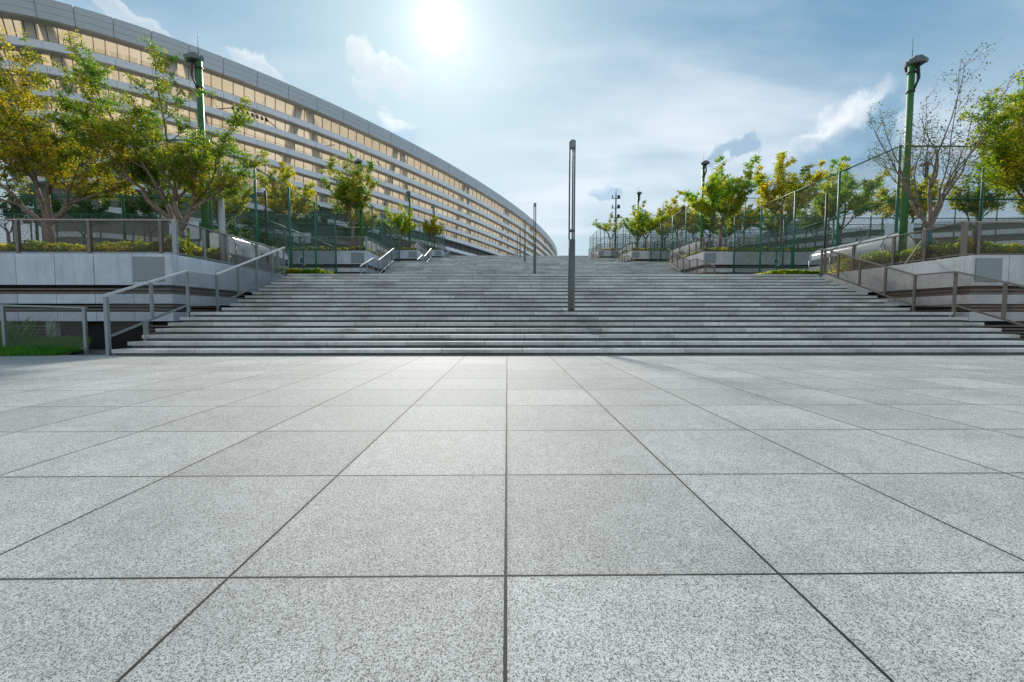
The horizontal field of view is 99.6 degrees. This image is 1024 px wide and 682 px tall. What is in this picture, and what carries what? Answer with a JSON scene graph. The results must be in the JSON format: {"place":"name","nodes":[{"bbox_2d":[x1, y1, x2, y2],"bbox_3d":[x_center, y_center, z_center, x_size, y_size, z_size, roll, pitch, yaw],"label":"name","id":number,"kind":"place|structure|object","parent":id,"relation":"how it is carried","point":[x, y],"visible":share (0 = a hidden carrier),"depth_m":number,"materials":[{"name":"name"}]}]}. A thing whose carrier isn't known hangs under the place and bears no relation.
{"place":"outdoors","nodes":[
{"label":"outdoors","id":0,"kind":"place"},
{"bbox_2d":[50,349,116,355],"bbox_3d":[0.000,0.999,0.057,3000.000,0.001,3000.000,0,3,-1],"label":"ground","id":1,"kind":"structure","parent":0,"point":[97,351],"depth_m":11.98,"materials":[{"name":"grey concrete"}]},
{"bbox_2d":[0,317,92,355],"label":"lawn base","id":2,"kind":"object","parent":1,"relation":"on","point":[44,355],"visible":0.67,"depth_m":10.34,"materials":[{"name":"plant"}]},
{"bbox_2d":[0,304,88,353],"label":"railing","id":3,"kind":"object","parent":2,"relation":"on","point":[4,327],"visible":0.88,"depth_m":10.96,"materials":[{"name":"grey metal"}]},
{"bbox_2d":[0,253,286,348],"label":"retaining wall","id":4,"kind":"structure","parent":1,"relation":"on","point":[82,280],"depth_m":12.80,"materials":[{"name":"concrete"}]},
{"bbox_2d":[0,219,279,272],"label":"guard railing","id":5,"kind":"object","parent":4,"relation":"on","point":[175,242],"visible":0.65,"depth_m":13.13,"materials":[{"name":"grey metal"}]},
{"bbox_2d":[183,228,195,257],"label":"sapling","id":6,"kind":"object","parent":4,"relation":"on","point":[189,245],"visible":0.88,"depth_m":13.67,"materials":[{"name":"green plant"}]},
{"bbox_2d":[728,217,1023,247],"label":"striped hall","id":7,"kind":"structure","parent":1,"relation":"on","point":[944,235],"depth_m":97.26,"materials":[{"name":"metal"}]},
{"bbox_2d":[817,255,1023,340],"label":"retaining wall","id":8,"kind":"structure","parent":1,"relation":"on","point":[1008,268],"depth_m":13.35,"materials":[{"name":"concrete"}]},
{"bbox_2d":[823,221,1023,274],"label":"guard railing","id":9,"kind":"object","parent":8,"relation":"on","point":[963,240],"visible":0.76,"depth_m":14.08,"materials":[{"name":"grey metal"}]},
{"bbox_2d":[169,222,200,250],"bbox_3d":[-19.934,-5.306,26.780,1.578,4.000,1.659,2,4,36],"label":"basketball hoop","id":10,"kind":"object","parent":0,"point":[197,224],"visible":0.16,"depth_m":26.42,"materials":[{"name":"white plastic"}]},
{"bbox_2d":[0,355,1023,681],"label":"plaza","id":11,"kind":"structure","parent":0,"point":[528,519],"depth_m":2.02,"materials":[{"name":"stone"}]},
{"bbox_2d":[102,247,285,355],"bbox_3d":[-9.680,-1.782,14.377,0.085,4.001,8.434,0,3,-1],"label":"stair railing","id":12,"kind":"object","parent":11,"relation":"on","point":[107,328],"visible":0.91,"depth_m":12.65,"materials":[{"name":"grey metal"}]},
{"bbox_2d":[112,274,1023,355],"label":"stairs","id":13,"kind":"structure","parent":11,"relation":"on","point":[528,314],"depth_m":12.51,"materials":[{"name":"stone"}]},
{"bbox_2d":[566,139,576,311],"bbox_3d":[1.837,-3.475,13.265,0.337,5.220,0.337,0,3,-1],"label":"lamp post","id":14,"kind":"object","parent":13,"relation":"on","point":[571,264],"visible":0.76,"depth_m":13.23,"materials":[{"name":"grey metal"}]},
{"bbox_2d":[820,248,1023,325],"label":"stair railing","id":15,"kind":"object","parent":13,"relation":"on","point":[1004,292],"visible":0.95,"depth_m":13.85,"materials":[{"name":"grey metal"}]},
{"bbox_2d":[0,0,1023,255],"label":"sky","id":16,"kind":"structure","parent":0,"point":[647,92],"materials":[{"name":"blue"}]},
{"bbox_2d":[756,220,830,239],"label":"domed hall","id":17,"kind":"structure","parent":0,"point":[792,231],"depth_m":198.91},
{"bbox_2d":[884,223,913,236],"bbox_3d":[24.214,-5.334,27.265,1.578,4.000,1.659,2,4,36],"label":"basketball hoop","id":18,"kind":"object","parent":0,"point":[911,228],"visible":0.09,"depth_m":26.89,"materials":[{"name":"white plastic"}]},
{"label":"terrace","id":19,"kind":"structure","parent":0,"visible":0},
{"bbox_2d":[0,138,336,273],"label":"court fence","id":20,"kind":"object","parent":19,"relation":"on","point":[256,235],"visible":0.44,"depth_m":22.01,"materials":[{"name":"green metal"}]},
{"bbox_2d":[183,32,209,248],"bbox_3d":[-11.211,-6.768,15.534,0.712,8.300,0.626,0,3,-1],"label":"floodlight pole","id":21,"kind":"object","parent":19,"relation":"on","point":[196,60],"visible":0.66,"depth_m":15.36,"materials":[{"name":"green metal"}]},
{"bbox_2d":[217,163,233,263],"bbox_3d":[-10.259,-4.476,15.558,0.618,3.720,0.230,0,3,-1],"label":"camera pole","id":22,"kind":"object","parent":19,"relation":"on","point":[221,219],"visible":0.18,"depth_m":15.50,"materials":[{"name":"grey metal"}]},
{"bbox_2d":[209,219,273,258],"bbox_3d":[-17.875,-5.665,28.361,3.644,4.766,3.557,0,3,5],"label":"shrub","id":23,"kind":"object","parent":19,"relation":"on","point":[231,230],"visible":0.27,"depth_m":28.28,"materials":[{"name":"green plant"}]},
{"bbox_2d":[199,231,288,272],"bbox_3d":[-11.327,-3.588,18.602,1.520,1.500,4.044,0,3,-1],"label":"barrel canopy","id":24,"kind":"object","parent":19,"relation":"on","point":[250,247],"visible":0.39,"depth_m":18.16,"materials":[{"name":"white"}]},
{"bbox_2d":[259,188,268,261],"bbox_3d":[-11.961,-5.142,20.921,0.305,4.440,0.220,0,3,-1],"label":"camera post","id":25,"kind":"object","parent":19,"relation":"on","point":[263,191],"visible":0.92,"depth_m":20.82,"materials":[{"name":"black metal"}]},
{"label":"planting soil","id":26,"kind":"structure","parent":19,"relation":"on","visible":0},
{"bbox_2d":[0,26,142,247],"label":"tree","id":27,"kind":"object","parent":26,"relation":"on","point":[46,152],"visible":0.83,"depth_m":14.10,"materials":[{"name":"green plant"}]},
{"bbox_2d":[0,239,185,251],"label":"hedge","id":28,"kind":"object","parent":26,"relation":"on","point":[78,248],"visible":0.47,"depth_m":13.33,"materials":[{"name":"green plant"}]},
{"bbox_2d":[35,29,270,240],"bbox_3d":[-11.925,-6.274,14.361,7.045,7.608,3.735,0,3,-1],"label":"tree","id":29,"kind":"object","parent":26,"relation":"on","point":[183,167],"visible":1,"depth_m":14.05,"materials":[{"name":"green plant"}]},
{"bbox_2d":[145,234,230,262],"bbox_3d":[-10.915,-2.997,14.721,1.010,0.798,2.940,0,3,-1],"label":"hedge","id":30,"kind":"object","parent":26,"relation":"on","point":[198,249],"visible":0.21,"depth_m":14.26,"materials":[{"name":"green plant"}]},
{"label":"landing","id":31,"kind":"structure","parent":0,"visible":0},
{"bbox_2d":[430,258,617,261],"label":"stairs","id":32,"kind":"structure","parent":31,"relation":"on","point":[520,260],"depth_m":53.10,"materials":[{"name":"stone"}]},
{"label":"landing","id":33,"kind":"structure","parent":0,"visible":0},
{"bbox_2d":[450,255,589,257],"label":"stairs","id":34,"kind":"structure","parent":33,"relation":"on","point":[455,256],"depth_m":71.53,"materials":[{"name":"stone"}]},
{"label":"terrace","id":35,"kind":"structure","parent":0,"visible":0},
{"bbox_2d":[591,250,624,258],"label":"retaining wall","id":36,"kind":"structure","parent":35,"relation":"on","point":[604,253],"depth_m":66.47,"materials":[{"name":"concrete"}]},
{"bbox_2d":[611,194,620,247],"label":"tiered light pole","id":37,"kind":"object","parent":35,"relation":"on","point":[616,205],"visible":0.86,"depth_m":70.97,"materials":[{"name":"black metal"}]},
{"bbox_2d":[589,223,729,256],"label":"court fence","id":38,"kind":"object","parent":35,"relation":"on","point":[607,245],"visible":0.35,"depth_m":72.04,"materials":[{"name":"green metal"}]},
{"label":"planting soil","id":39,"kind":"structure","parent":35,"relation":"on","visible":0},
{"bbox_2d":[591,212,625,247],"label":"tree","id":40,"kind":"object","parent":39,"relation":"on","point":[605,227],"visible":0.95,"depth_m":67.48,"materials":[{"name":"green plant"}]},
{"bbox_2d":[621,218,648,240],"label":"tree","id":41,"kind":"object","parent":39,"relation":"on","point":[631,229],"visible":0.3,"depth_m":67.46,"materials":[{"name":"green plant"}]},
{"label":"terrace","id":42,"kind":"structure","parent":0,"visible":0},
{"bbox_2d":[824,192,827,247],"bbox_3d":[15.365,-5.089,21.215,0.089,4.300,0.089,0,3,-1],"label":"camera post","id":43,"kind":"object","parent":42,"relation":"on","point":[826,204],"visible":0.66,"depth_m":21.14,"materials":[{"name":"black metal"}]},
{"bbox_2d":[733,145,1023,273],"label":"court fence","id":44,"kind":"object","parent":42,"relation":"on","point":[981,204],"visible":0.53,"depth_m":22.20,"materials":[{"name":"green metal"}]},
{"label":"planting soil","id":45,"kind":"structure","parent":42,"relation":"on","visible":0},
{"bbox_2d":[826,253,851,273],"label":"sapling","id":46,"kind":"object","parent":45,"relation":"on","point":[843,257],"visible":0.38,"depth_m":18.36,"materials":[{"name":"green plant"}]},
{"bbox_2d":[808,232,915,273],"bbox_3d":[15.071,-3.604,18.892,1.520,1.500,4.044,0,3,-1],"label":"barrel canopy","id":47,"kind":"object","parent":45,"relation":"on","point":[815,255],"visible":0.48,"depth_m":18.38,"materials":[{"name":"white"}]},
{"bbox_2d":[898,45,928,253],"bbox_3d":[14.534,-6.783,15.790,0.702,8.300,0.872,0,3,-1],"label":"floodlight pole","id":48,"kind":"object","parent":45,"relation":"on","point":[912,65],"visible":0.88,"depth_m":15.69,"materials":[{"name":"green metal"}]},
{"bbox_2d":[847,236,985,270],"bbox_3d":[14.552,-3.099,15.920,0.859,0.837,4.689,0,3,-1],"label":"hedge","id":49,"kind":"object","parent":45,"relation":"on","point":[919,246],"visible":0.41,"depth_m":15.22,"materials":[{"name":"green plant"}]},
{"bbox_2d":[857,38,1023,263],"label":"tree","id":50,"kind":"object","parent":45,"relation":"on","point":[932,217],"visible":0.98,"depth_m":14.80,"materials":[{"name":"brown plant"}]},
{"bbox_2d":[952,240,1023,255],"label":"hedge","id":51,"kind":"object","parent":45,"relation":"on","point":[1000,246],"visible":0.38,"depth_m":13.62,"materials":[{"name":"green plant"}]},
{"bbox_2d":[954,70,1023,198],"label":"tree","id":52,"kind":"object","parent":45,"relation":"on","point":[1005,162],"visible":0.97,"depth_m":14.64,"materials":[{"name":"green plant"}]},
{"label":"terrace","id":53,"kind":"structure","parent":0,"visible":0},
{"bbox_2d":[13,194,399,261],"bbox_3d":[-26.461,-9.556,41.544,28.104,5.377,12.928,0,3,-1],"label":"court fence","id":54,"kind":"object","parent":53,"relation":"on","point":[342,232],"visible":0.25,"depth_m":35.28,"materials":[{"name":"green metal"}]},
{"bbox_2d":[229,251,393,273],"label":"retaining wall","id":55,"kind":"structure","parent":53,"relation":"on","point":[349,262],"depth_m":30.56,"materials":[{"name":"concrete"}]},
{"bbox_2d":[191,236,388,260],"bbox_3d":[-17.127,-7.101,33.837,13.430,1.080,5.995,0,3,-1],"label":"guard railing","id":56,"kind":"object","parent":55,"relation":"on","point":[359,241],"visible":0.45,"depth_m":30.93,"materials":[{"name":"grey metal"}]},
{"bbox_2d":[364,240,389,259],"bbox_3d":[-11.525,-7.372,36.415,1.520,1.500,4.044,0,3,-1],"label":"barrel canopy","id":57,"kind":"object","parent":53,"relation":"on","point":[373,248],"visible":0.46,"depth_m":36.20,"materials":[{"name":"white metal"}]},
{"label":"planting soil","id":58,"kind":"structure","parent":53,"relation":"on","visible":0},
{"bbox_2d":[0,184,42,243],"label":"tree","id":59,"kind":"object","parent":58,"relation":"on","point":[3,206],"visible":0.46,"depth_m":31.73,"materials":[{"name":"green plant"}]},
{"bbox_2d":[43,187,115,244],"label":"tree","id":60,"kind":"object","parent":58,"relation":"on","point":[87,209],"visible":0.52,"depth_m":31.75,"materials":[{"name":"green plant"}]},
{"bbox_2d":[117,186,185,242],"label":"tree","id":61,"kind":"object","parent":58,"relation":"on","point":[141,206],"visible":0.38,"depth_m":31.20,"materials":[{"name":"green plant"}]},
{"bbox_2d":[181,170,258,224],"bbox_3d":[-21.562,-9.510,31.588,4.991,6.564,3.927,2,4,26],"label":"tree","id":62,"kind":"object","parent":58,"relation":"on","point":[215,209],"visible":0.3,"depth_m":31.46,"materials":[{"name":"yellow plant"}]},
{"bbox_2d":[194,246,361,249],"bbox_3d":[-22.591,-6.608,31.342,23.635,0.645,0.971,0,3,-1],"label":"hedge","id":63,"kind":"object","parent":58,"relation":"on","point":[346,248],"visible":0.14,"depth_m":31.14,"materials":[{"name":"green plant"}]},
{"bbox_2d":[256,161,317,246],"bbox_3d":[-16.469,-9.700,32.016,4.134,6.910,5.254,-1,3,-13],"label":"tree","id":64,"kind":"object","parent":58,"relation":"on","point":[282,177],"visible":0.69,"depth_m":31.25,"materials":[{"name":"green plant"}]},
{"bbox_2d":[318,152,384,248],"bbox_3d":[-12.143,-10.019,32.064,4.763,7.578,4.147,2,4,27],"label":"tree","id":65,"kind":"object","parent":58,"relation":"on","point":[348,196],"visible":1,"depth_m":31.58,"materials":[{"name":"green plant"}]},
{"bbox_2d":[354,158,363,245],"bbox_3d":[-11.616,-10.460,33.048,0.712,8.150,0.626,0,3,-1],"label":"floodlight pole","id":66,"kind":"object","parent":58,"relation":"on","point":[357,161],"visible":0.6,"depth_m":33.00,"materials":[{"name":"green metal"}]},
{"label":"terrace","id":67,"kind":"structure","parent":0,"visible":0},
{"bbox_2d":[670,241,705,260],"bbox_3d":[14.873,-7.388,36.705,1.520,1.500,4.044,0,3,-1],"label":"barrel canopy","id":68,"kind":"object","parent":67,"relation":"on","point":[687,247],"visible":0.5,"depth_m":36.44,"materials":[{"name":"white"}]},
{"bbox_2d":[669,252,897,273],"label":"retaining wall","id":69,"kind":"structure","parent":67,"relation":"on","point":[722,262],"depth_m":30.89,"materials":[{"name":"concrete"}]},
{"bbox_2d":[672,237,875,260],"bbox_3d":[20.451,-7.125,34.249,13.430,1.080,5.995,0,3,-1],"label":"guard railing","id":70,"kind":"object","parent":69,"relation":"on","point":[717,246],"visible":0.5,"depth_m":31.27,"materials":[{"name":"grey metal"}]},
{"bbox_2d":[650,197,1023,261],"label":"court fence","id":71,"kind":"object","parent":67,"relation":"on","point":[747,206],"visible":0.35,"depth_m":35.87,"materials":[{"name":"green metal"}]},
{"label":"planting soil","id":72,"kind":"structure","parent":67,"relation":"on","visible":0},
{"bbox_2d":[700,160,709,249],"bbox_3d":[14.780,-10.450,33.313,0.702,8.100,0.872,0,3,-1],"label":"floodlight pole","id":73,"kind":"object","parent":72,"relation":"on","point":[704,163],"visible":0.73,"depth_m":33.19,"materials":[{"name":"green metal"}]},
{"bbox_2d":[676,152,766,248],"bbox_3d":[15.512,-10.119,32.584,5.575,7.713,6.317,0,3,8],"label":"tree","id":74,"kind":"object","parent":72,"relation":"on","point":[726,192],"visible":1,"depth_m":31.60,"materials":[{"name":"green plant"}]},
{"bbox_2d":[752,151,828,247],"bbox_3d":[20.536,-10.165,32.046,5.989,7.877,4.713,-1,3,-20],"label":"tree","id":75,"kind":"object","parent":72,"relation":"on","point":[764,191],"visible":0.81,"depth_m":31.55,"materials":[{"name":"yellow plant"}]},
{"bbox_2d":[713,247,913,250],"bbox_3d":[25.920,-6.629,31.876,23.565,0.600,0.957,0,3,-1],"label":"hedge","id":76,"kind":"object","parent":72,"relation":"on","point":[723,249],"visible":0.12,"depth_m":31.48,"materials":[{"name":"green plant"}]},
{"bbox_2d":[811,155,892,243],"bbox_3d":[24.994,-10.044,32.451,5.473,7.573,6.202,3,4,40],"label":"tree","id":77,"kind":"object","parent":72,"relation":"on","point":[834,190],"visible":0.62,"depth_m":31.69,"materials":[{"name":"green plant"}]},
{"bbox_2d":[872,166,940,222],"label":"tree","id":78,"kind":"object","parent":72,"relation":"on","point":[920,189],"visible":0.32,"depth_m":32.19,"materials":[{"name":"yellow plant"}]},
{"bbox_2d":[940,161,1014,240],"bbox_3d":[35.318,-9.937,32.888,4.593,7.308,3.999,-2,4,-29],"label":"tree","id":79,"kind":"object","parent":72,"relation":"on","point":[969,207],"visible":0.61,"depth_m":32.41,"materials":[{"name":"green plant"}]},
{"bbox_2d":[1007,186,1023,214],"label":"tree","id":80,"kind":"object","parent":72,"relation":"on","point":[1020,204],"visible":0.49,"depth_m":33.12,"materials":[{"name":"green plant"}]},
{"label":"terrace","id":81,"kind":"structure","parent":0,"visible":0},
{"bbox_2d":[213,213,428,257],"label":"court fence","id":82,"kind":"object","parent":81,"relation":"on","point":[415,233],"visible":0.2,"depth_m":53.15,"materials":[{"name":"green metal"}]},
{"bbox_2d":[377,250,430,262],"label":"retaining wall","id":83,"kind":"structure","parent":81,"relation":"on","point":[410,255],"depth_m":48.36,"materials":[{"name":"concrete"}]},
{"bbox_2d":[298,241,427,256],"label":"hedge","id":84,"kind":"object","parent":83,"relation":"on","point":[420,244],"visible":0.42,"depth_m":48.74,"materials":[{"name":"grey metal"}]},
{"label":"planting soil","id":85,"kind":"structure","parent":81,"relation":"on","visible":0},
{"bbox_2d":[240,208,282,234],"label":"tree","id":86,"kind":"object","parent":85,"relation":"on","point":[249,218],"visible":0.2,"depth_m":49.02,"materials":[{"name":"green plant"}]},
{"bbox_2d":[291,209,328,245],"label":"tree","id":87,"kind":"object","parent":85,"relation":"on","point":[306,220],"visible":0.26,"depth_m":49.08,"materials":[{"name":"green plant"}]},
{"bbox_2d":[345,208,378,232],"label":"tree","id":88,"kind":"object","parent":85,"relation":"on","point":[368,219],"visible":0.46,"depth_m":49.62,"materials":[{"name":"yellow plant"}]},
{"bbox_2d":[377,204,416,247],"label":"tree","id":89,"kind":"object","parent":85,"relation":"on","point":[405,225],"visible":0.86,"depth_m":49.48,"materials":[{"name":"green plant"}]},
{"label":"terrace","id":90,"kind":"structure","parent":0,"visible":0},
{"bbox_2d":[616,251,684,261],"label":"retaining wall","id":91,"kind":"structure","parent":90,"relation":"on","point":[640,256],"depth_m":48.67,"materials":[{"name":"concrete"}]},
{"bbox_2d":[618,242,748,257],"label":"guard railing","id":92,"kind":"object","parent":91,"relation":"on","point":[627,245],"visible":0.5,"depth_m":49.08,"materials":[{"name":"grey metal"}]},
{"bbox_2d":[612,215,834,257],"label":"court fence","id":93,"kind":"object","parent":90,"relation":"on","point":[629,234],"visible":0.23,"depth_m":54.92,"materials":[{"name":"green metal"}]},
{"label":"planting soil","id":94,"kind":"structure","parent":90,"relation":"on","visible":0},
{"bbox_2d":[625,200,669,248],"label":"tree","id":95,"kind":"object","parent":94,"relation":"on","point":[640,224],"visible":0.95,"depth_m":49.57,"materials":[{"name":"green plant"}]},
{"bbox_2d":[657,194,700,247],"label":"tree","id":96,"kind":"object","parent":94,"relation":"on","point":[671,211],"visible":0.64,"depth_m":49.63,"materials":[{"name":"green plant"}]},
{"bbox_2d":[687,199,732,238],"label":"tree","id":97,"kind":"object","parent":94,"relation":"on","point":[709,221],"visible":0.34,"depth_m":49.37,"materials":[{"name":"green plant"}]},
{"bbox_2d":[726,201,762,233],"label":"tree","id":98,"kind":"object","parent":94,"relation":"on","point":[749,214],"visible":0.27,"depth_m":49.58,"materials":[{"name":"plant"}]},
{"bbox_2d":[757,208,801,247],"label":"tree","id":99,"kind":"object","parent":94,"relation":"on","point":[773,214],"visible":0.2,"depth_m":50.33,"materials":[{"name":"green plant"}]},
{"bbox_2d":[797,201,832,231],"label":"tree","id":100,"kind":"object","parent":94,"relation":"on","point":[813,215],"visible":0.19,"depth_m":50.33,"materials":[{"name":"green plant"}]},
{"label":"terrace","id":101,"kind":"structure","parent":0,"visible":0},
{"bbox_2d":[305,222,444,250],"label":"court fence","id":102,"kind":"object","parent":101,"relation":"on","point":[402,237],"visible":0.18,"depth_m":70.90,"materials":[{"name":"green metal"}]},
{"bbox_2d":[420,250,449,258],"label":"retaining wall","id":103,"kind":"structure","parent":101,"relation":"on","point":[437,253],"depth_m":66.17,"materials":[{"name":"concrete"}]},
{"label":"planting soil","id":104,"kind":"structure","parent":101,"relation":"on","visible":0},
{"bbox_2d":[421,214,444,247],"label":"tree","id":105,"kind":"object","parent":104,"relation":"on","point":[432,228],"visible":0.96,"depth_m":67.25,"materials":[{"name":"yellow plant"}]},
{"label":"landing","id":106,"kind":"structure","parent":0,"visible":0},
{"bbox_2d":[279,267,333,274],"bbox_3d":[-9.545,-3.142,20.121,2.048,0.440,1.747,0,3,-1],"label":"hedge","id":107,"kind":"object","parent":106,"relation":"on","point":[304,271],"visible":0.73,"depth_m":19.36,"materials":[{"name":"green plant"}]},
{"bbox_2d":[360,248,393,273],"bbox_3d":[-9.878,-5.565,32.189,0.085,4.001,8.434,0,3,-1],"label":"stair railing","id":108,"kind":"object","parent":106,"relation":"on","point":[377,263],"visible":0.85,"depth_m":31.95,"materials":[{"name":"grey metal"}]},
{"bbox_2d":[383,262,682,273],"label":"stairs","id":109,"kind":"structure","parent":106,"relation":"on","point":[527,268],"depth_m":34.48,"materials":[{"name":"stone"}]},
{"bbox_2d":[533,203,535,273],"bbox_3d":[1.639,-7.259,31.077,0.337,5.220,0.337,0,3,-1],"label":"lamp post","id":110,"kind":"object","parent":109,"relation":"on","point":[534,259],"visible":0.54,"depth_m":31.06,"materials":[{"name":"grey metal"}]},
{"bbox_2d":[668,248,715,273],"bbox_3d":[13.241,-5.580,32.443,0.085,4.001,8.434,0,3,-1],"label":"stair railing","id":111,"kind":"object","parent":109,"relation":"on","point":[697,267],"visible":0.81,"depth_m":32.17,"materials":[{"name":"grey metal"}]},
{"bbox_2d":[755,269,827,274],"bbox_3d":[13.044,-3.120,20.366,2.744,0.408,1.751,0,3,-1],"label":"hedge","id":112,"kind":"object","parent":106,"relation":"on","point":[788,271],"visible":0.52,"depth_m":19.60,"materials":[{"name":"green plant"}]},
{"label":"upper plaza","id":113,"kind":"structure","parent":0,"visible":0},
{"bbox_2d":[0,0,556,256],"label":"stadium","id":114,"kind":"object","parent":113,"relation":"on","point":[307,134],"visible":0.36,"depth_m":67.23,"materials":[{"name":"grey metal"}]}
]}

